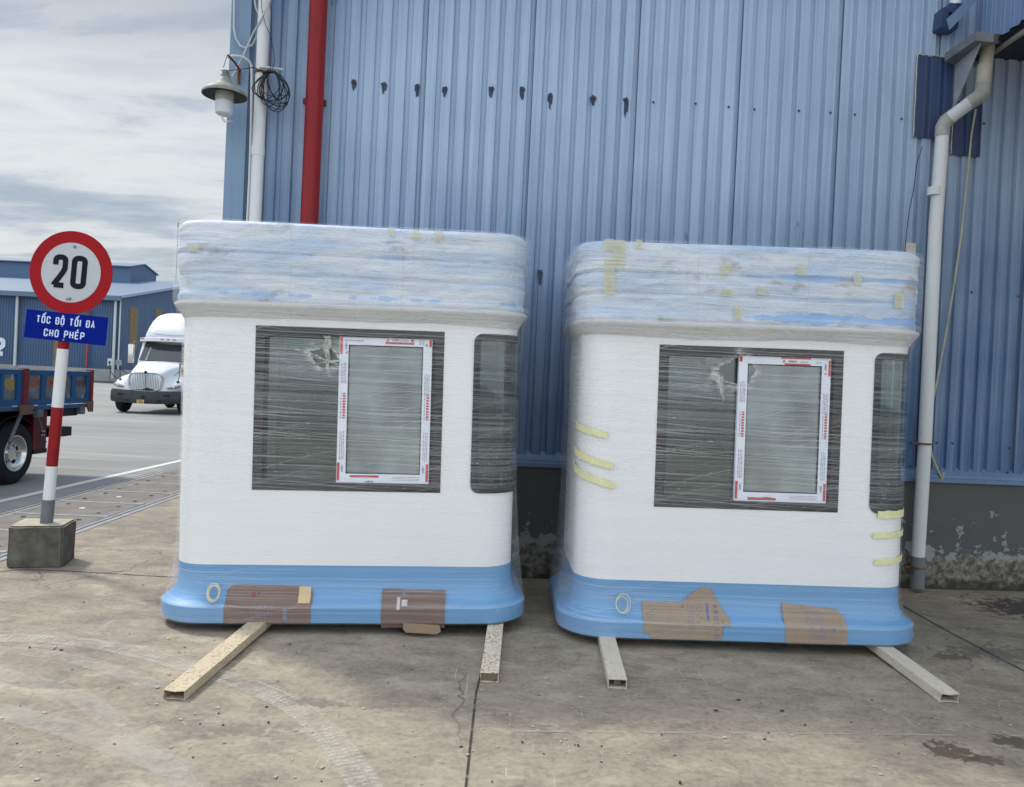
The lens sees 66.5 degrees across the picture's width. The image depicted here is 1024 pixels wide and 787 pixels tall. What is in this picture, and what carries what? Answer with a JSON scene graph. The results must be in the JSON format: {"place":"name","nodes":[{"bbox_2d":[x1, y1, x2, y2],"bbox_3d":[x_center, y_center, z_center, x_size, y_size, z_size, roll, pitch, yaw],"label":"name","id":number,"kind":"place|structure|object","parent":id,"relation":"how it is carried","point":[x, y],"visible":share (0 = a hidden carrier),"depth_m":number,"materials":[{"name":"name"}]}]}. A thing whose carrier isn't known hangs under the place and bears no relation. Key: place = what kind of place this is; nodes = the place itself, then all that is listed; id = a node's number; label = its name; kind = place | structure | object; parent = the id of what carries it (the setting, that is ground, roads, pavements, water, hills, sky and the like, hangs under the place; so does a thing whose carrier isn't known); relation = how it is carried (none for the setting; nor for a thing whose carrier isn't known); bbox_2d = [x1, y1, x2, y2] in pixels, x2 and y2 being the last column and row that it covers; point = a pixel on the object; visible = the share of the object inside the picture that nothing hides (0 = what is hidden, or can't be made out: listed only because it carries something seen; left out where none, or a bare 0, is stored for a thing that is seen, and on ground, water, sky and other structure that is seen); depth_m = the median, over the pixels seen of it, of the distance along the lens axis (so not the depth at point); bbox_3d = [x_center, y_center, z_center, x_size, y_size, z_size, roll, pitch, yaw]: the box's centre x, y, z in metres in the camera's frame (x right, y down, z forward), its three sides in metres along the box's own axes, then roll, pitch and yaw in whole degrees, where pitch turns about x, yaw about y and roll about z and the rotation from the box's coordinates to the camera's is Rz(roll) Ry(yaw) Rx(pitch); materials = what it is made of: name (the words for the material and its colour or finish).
{"place":"outdoors","nodes":[
{"label":"outdoors","id":0,"kind":"place"},
{"bbox_2d":[0,257,180,382],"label":"warehouse","id":1,"kind":"structure","parent":0,"point":[135,302],"depth_m":75.04,"materials":[{"name":"blue metal"}]},
{"bbox_2d":[176,222,178,273],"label":"antenna mast","id":2,"kind":"object","parent":1,"relation":"on","point":[177,246],"visible":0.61,"depth_m":95.81,"materials":[{"name":"grey metal"}]},
{"bbox_2d":[0,382,181,511],"bbox_3d":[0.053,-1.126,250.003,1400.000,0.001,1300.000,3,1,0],"label":"ground","id":3,"kind":"structure","parent":0,"point":[107,437],"depth_m":15.29,"materials":[{"name":"grey concrete"}]},
{"bbox_2d":[0,530,7,552],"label":"drain slab","id":4,"kind":"structure","parent":3,"relation":"on","point":[3,541],"depth_m":6.88,"materials":[{"name":"concrete"}]},
{"bbox_2d":[0,368,93,484],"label":"dropside truck","id":5,"kind":"object","parent":3,"relation":"on","point":[26,394],"visible":0.97,"depth_m":10.40,"materials":[{"name":"blue paint"}]},
{"bbox_2d":[0,514,105,530],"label":"drain slab","id":6,"kind":"structure","parent":3,"relation":"on","point":[7,521],"depth_m":7.99,"materials":[{"name":"concrete"}]},
{"bbox_2d":[13,501,141,516],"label":"drain slab","id":7,"kind":"structure","parent":3,"relation":"on","point":[70,508],"depth_m":8.59,"materials":[{"name":"concrete"}]},
{"bbox_2d":[1,467,177,514],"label":"drain slot","id":8,"kind":"object","parent":3,"relation":"on","point":[87,491],"depth_m":9.85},
{"bbox_2d":[0,494,179,561],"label":"steel edging","id":9,"kind":"object","parent":3,"relation":"on","point":[108,520],"depth_m":8.29,"materials":[{"name":"grey metal"}]},
{"bbox_2d":[0,493,179,557],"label":"drain slot","id":10,"kind":"object","parent":3,"relation":"on","point":[115,516],"depth_m":8.36,"materials":[{"name":"grey metal"}]},
{"bbox_2d":[0,465,179,512],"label":"drain slot","id":11,"kind":"object","parent":3,"relation":"on","point":[84,490],"depth_m":10.00,"materials":[{"name":"grey metal"}]},
{"bbox_2d":[0,460,180,502],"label":"road marking","id":12,"kind":"object","parent":3,"relation":"on","point":[57,488],"visible":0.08,"depth_m":10.72,"materials":[{"name":"white paint"}]},
{"bbox_2d":[0,465,180,514],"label":"steel edging","id":13,"kind":"object","parent":3,"relation":"on","point":[86,490],"depth_m":9.91,"materials":[{"name":"grey metal"}]},
{"bbox_2d":[0,492,180,556],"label":"steel edging","id":14,"kind":"object","parent":3,"relation":"on","point":[3,554],"depth_m":8.44,"materials":[{"name":"grey metal"}]},
{"bbox_2d":[0,467,180,516],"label":"steel edging","id":15,"kind":"object","parent":3,"relation":"on","point":[85,493],"depth_m":9.68,"materials":[{"name":"grey metal"}]},
{"bbox_2d":[107,358,117,382],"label":"sign","id":16,"kind":"object","parent":3,"relation":"on","point":[109,362],"visible":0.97,"depth_m":73.47,"materials":[{"name":"white metal"}]},
{"bbox_2d":[59,491,171,504],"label":"drain slab","id":17,"kind":"structure","parent":3,"relation":"on","point":[118,497],"depth_m":9.45,"materials":[{"name":"concrete"}]},
{"bbox_2d":[96,482,180,493],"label":"drain slab","id":18,"kind":"structure","parent":3,"relation":"on","point":[132,487],"depth_m":10.27,"materials":[{"name":"concrete"}]},
{"bbox_2d":[110,313,184,413],"bbox_3d":[-12.938,-1.265,30.709,2.994,3.842,7.582,3,1,-4],"label":"tractor truck","id":19,"kind":"object","parent":3,"relation":"on","point":[154,376],"visible":0.66,"depth_m":27.72,"materials":[{"name":"white paint"}]},
{"bbox_2d":[129,475,180,484],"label":"drain slab","id":20,"kind":"structure","parent":3,"relation":"on","point":[159,479],"depth_m":11.12,"materials":[{"name":"concrete"}]},
{"bbox_2d":[155,469,180,475],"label":"drain slab","id":21,"kind":"structure","parent":3,"relation":"on","point":[175,472],"depth_m":11.86,"materials":[{"name":"concrete"}]},
{"bbox_2d":[222,0,1023,591],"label":"warehouse","id":22,"kind":"structure","parent":3,"relation":"on","point":[554,134],"depth_m":6.54,"materials":[{"name":"blue metal"}]},
{"bbox_2d":[201,54,252,220],"bbox_3d":[-2.202,-2.009,5.992,0.332,1.286,0.428,3,1,-5],"label":"wall lamp","id":23,"kind":"object","parent":22,"relation":"attached to","point":[224,92],"visible":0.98,"depth_m":5.95,"materials":[{"name":"metal"}]},
{"bbox_2d":[249,0,283,221],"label":"white pipe","id":24,"kind":"object","parent":22,"relation":"attached to","point":[258,143],"visible":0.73,"depth_m":6.12,"materials":[{"name":"plastic"}]},
{"bbox_2d":[233,0,257,48],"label":"hanging cable","id":25,"kind":"object","parent":24,"relation":"hanging from","point":[253,42],"visible":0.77,"depth_m":6.17,"materials":[{"name":"white plastic"}]},
{"bbox_2d":[231,0,269,76],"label":"hanging cable","id":26,"kind":"object","parent":24,"relation":"hanging from","point":[256,27],"visible":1,"depth_m":6.14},
{"bbox_2d":[246,0,289,111],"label":"cable coil","id":27,"kind":"object","parent":24,"relation":"hanging from","point":[266,73],"visible":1,"depth_m":6.08,"materials":[{"name":"black rubber"}]},
{"bbox_2d":[300,0,327,224],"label":"red pipe","id":28,"kind":"object","parent":22,"relation":"attached to","point":[314,102],"visible":0.42,"depth_m":6.11,"materials":[{"name":"metal"}]},
{"bbox_2d":[904,242,915,254],"bbox_3d":[3.411,-1.220,6.700,0.090,0.140,0.040,3,1,-5],"label":"junction box","id":29,"kind":"object","parent":22,"relation":"attached to","point":[910,247],"visible":0.56,"depth_m":6.68,"materials":[{"name":"beige plastic"}]},
{"bbox_2d":[905,146,922,249],"bbox_3d":[3.436,-1.649,6.685,0.111,0.938,0.006,3,1,-5],"label":"thin wire","id":30,"kind":"object","parent":22,"relation":"attached to","point":[911,198],"visible":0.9,"depth_m":6.68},
{"bbox_2d":[932,0,961,35],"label":"rainwater box","id":31,"kind":"object","parent":22,"relation":"attached to","point":[940,24],"visible":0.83,"depth_m":6.60,"materials":[{"name":"blue metal"}]},
{"bbox_2d":[904,44,994,588],"bbox_3d":[3.644,-0.596,6.527,0.473,4.505,0.189,3,1,42],"label":"downpipe","id":32,"kind":"object","parent":22,"relation":"attached to","point":[979,95],"visible":0.99,"depth_m":6.57,"materials":[{"name":"white plastic"}]},
{"bbox_2d":[931,109,976,479],"bbox_3d":[3.772,-0.851,6.710,0.284,3.192,0.017,3,1,-5],"label":"hose","id":33,"kind":"object","parent":22,"relation":"hanging from","point":[954,281],"visible":0.85,"depth_m":6.70,"materials":[{"name":"beige plastic"}]},
{"bbox_2d":[944,32,1001,106],"bbox_3d":[3.839,-2.700,6.442,0.419,0.544,0.520,3,1,-5],"label":"gutter","id":34,"kind":"object","parent":22,"relation":"attached to","point":[961,56],"visible":0.86,"depth_m":6.44,"materials":[{"name":"grey metal"}]},
{"bbox_2d":[973,0,1023,67],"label":"bay","id":35,"kind":"object","parent":22,"relation":"attached to","point":[1004,19],"visible":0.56,"depth_m":6.41,"materials":[{"name":"blue metal"}]},
{"bbox_2d":[0,0,231,281],"label":"sky","id":36,"kind":"structure","parent":0,"point":[109,133],"materials":[{"name":"white"}]},
{"bbox_2d":[153,497,179,507],"bbox_3d":[-3.823,1.041,34.515,3.740,0.001,51.000,3,1,0],"label":"concrete apron","id":37,"kind":"object","parent":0,"point":[174,502],"visible":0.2,"depth_m":9.24,"materials":[{"name":"beige concrete"}]},
{"bbox_2d":[0,506,1023,786],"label":"pavement","id":38,"kind":"structure","parent":0,"point":[92,696],"depth_m":3.95,"materials":[{"name":"concrete"}]},
{"bbox_2d":[7,231,112,567],"bbox_3d":[-3.560,0.039,6.253,0.672,2.641,0.370,3,1,-14],"label":"speed sign","id":39,"kind":"object","parent":38,"relation":"on","point":[71,274],"visible":1,"depth_m":6.14,"materials":[{"name":"metal"}]},
{"bbox_2d":[6,569,166,576],"bbox_3d":[-3.277,1.375,5.994,1.442,0.001,0.146,3,1,-5],"label":"pavement joint","id":40,"kind":"object","parent":38,"relation":"on","point":[80,571],"visible":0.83,"depth_m":6.01,"materials":[{"name":"grey concrete"}]},
{"bbox_2d":[0,635,377,786],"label":"tyre track","id":41,"kind":"structure","parent":38,"relation":"on","point":[366,770],"depth_m":3.48,"materials":[{"name":"beige"}]},
{"bbox_2d":[163,622,271,700],"bbox_3d":[-1.559,1.423,4.893,0.109,0.048,2.252,3,2,4],"label":"metal bar","id":42,"kind":"object","parent":38,"relation":"on","point":[184,686],"visible":0.57,"depth_m":4.15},
{"bbox_2d":[162,220,526,627],"bbox_3d":[-1.078,0.189,5.474,2.345,2.521,1.327,2,1,-5],"label":"guard cabin","id":43,"kind":"object","parent":42,"relation":"on","point":[347,424],"visible":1,"depth_m":4.92,"materials":[{"name":"white plastic"}]},
{"bbox_2d":[252,325,444,492],"bbox_3d":[-1.028,0.103,4.949,1.169,1.024,0.079,2,1,-5],"label":"sliding window","id":44,"kind":"structure","parent":43,"relation":"in","point":[402,458],"depth_m":4.94,"materials":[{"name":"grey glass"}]},
{"bbox_2d":[275,337,432,471],"bbox_3d":[-1.200,0.065,5.994,1.168,1.048,0.063,2,1,-5],"label":"rear window","id":45,"kind":"structure","parent":43,"relation":"in","point":[306,393],"depth_m":5.97,"materials":[{"name":"grey glass"}]},
{"bbox_2d":[403,623,440,633],"bbox_3d":[-0.561,1.466,4.866,0.235,0.057,0.010,3,1,0],"label":"card scrap","id":46,"kind":"object","parent":43,"relation":"hanging from","point":[421,628],"visible":1,"depth_m":4.86,"materials":[{"name":"brown cardboard"}]},
{"bbox_2d":[470,334,518,492],"bbox_3d":[-0.048,0.130,5.276,0.238,1.022,0.713,3,1,19],"label":"corner window","id":47,"kind":"structure","parent":43,"relation":"in","point":[494,354],"depth_m":5.01,"materials":[{"name":"glass"}]},
{"bbox_2d":[464,675,479,786],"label":"pavement joint","id":48,"kind":"object","parent":38,"relation":"on","point":[469,750],"visible":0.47,"depth_m":3.50,"materials":[{"name":"grey concrete"}]},
{"bbox_2d":[480,622,503,681],"bbox_3d":[-0.103,1.482,5.099,0.099,0.051,1.834,3,2,1],"label":"metal bar","id":49,"kind":"object","parent":38,"relation":"on","point":[490,667],"visible":0.68,"depth_m":4.46,"materials":[{"name":"beige metal"}]},
{"bbox_2d":[0,610,1021,784],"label":"grit","id":50,"kind":"object","parent":38,"relation":"on","point":[320,767],"visible":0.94,"depth_m":3.64,"materials":[{"name":"grey gravel"}]},
{"bbox_2d":[597,636,626,688],"bbox_3d":[0.598,1.524,5.095,0.101,0.051,1.843,3,2,2],"label":"metal bar","id":51,"kind":"object","parent":38,"relation":"on","point":[615,675],"visible":0.6,"depth_m":4.41,"materials":[{"name":"grey metal"}]},
{"bbox_2d":[550,241,919,645],"bbox_3d":[1.490,0.299,5.498,2.350,2.500,1.326,2,1,-1],"label":"guard cabin","id":52,"kind":"object","parent":51,"relation":"on","point":[735,441],"visible":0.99,"depth_m":4.94,"materials":[{"name":"white plastic"}]},
{"bbox_2d":[664,356,772,487],"bbox_3d":[1.407,0.187,6.026,1.168,1.048,0.063,2,1,-1],"label":"rear window","id":53,"kind":"structure","parent":52,"relation":"in","point":[698,414],"depth_m":6.02,"materials":[{"name":"grey glass"}]},
{"bbox_2d":[654,344,843,512],"bbox_3d":[1.496,0.221,4.972,1.169,1.024,0.079,2,1,-1],"label":"sliding window","id":54,"kind":"structure","parent":52,"relation":"in","point":[805,482],"depth_m":4.95,"materials":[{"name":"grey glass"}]},
{"bbox_2d":[869,353,908,513],"bbox_3d":[2.506,0.255,5.230,0.233,1.021,0.711,3,1,23],"label":"corner window","id":55,"kind":"structure","parent":52,"relation":"in","point":[890,368],"depth_m":4.96,"materials":[{"name":"grey glass"}]},
{"bbox_2d":[526,730,1018,735],"bbox_3d":[1.315,1.615,3.712,2.801,0.001,0.022,3,1,-5],"label":"pavement joint","id":56,"kind":"object","parent":38,"relation":"on","point":[800,733],"visible":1,"depth_m":3.74,"materials":[{"name":"grey concrete"}]},
{"bbox_2d":[865,645,959,702],"bbox_3d":[2.327,1.600,5.105,0.106,0.051,1.823,3,2,-2],"label":"metal bar","id":57,"kind":"object","parent":38,"relation":"on","point":[936,688],"visible":0.6,"depth_m":4.48,"materials":[{"name":"beige metal"}]},
{"bbox_2d":[902,605,1023,670],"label":"pavement joint","id":58,"kind":"object","parent":38,"relation":"on","point":[963,639],"visible":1,"depth_m":5.34,"materials":[{"name":"grey concrete"}]}
]}

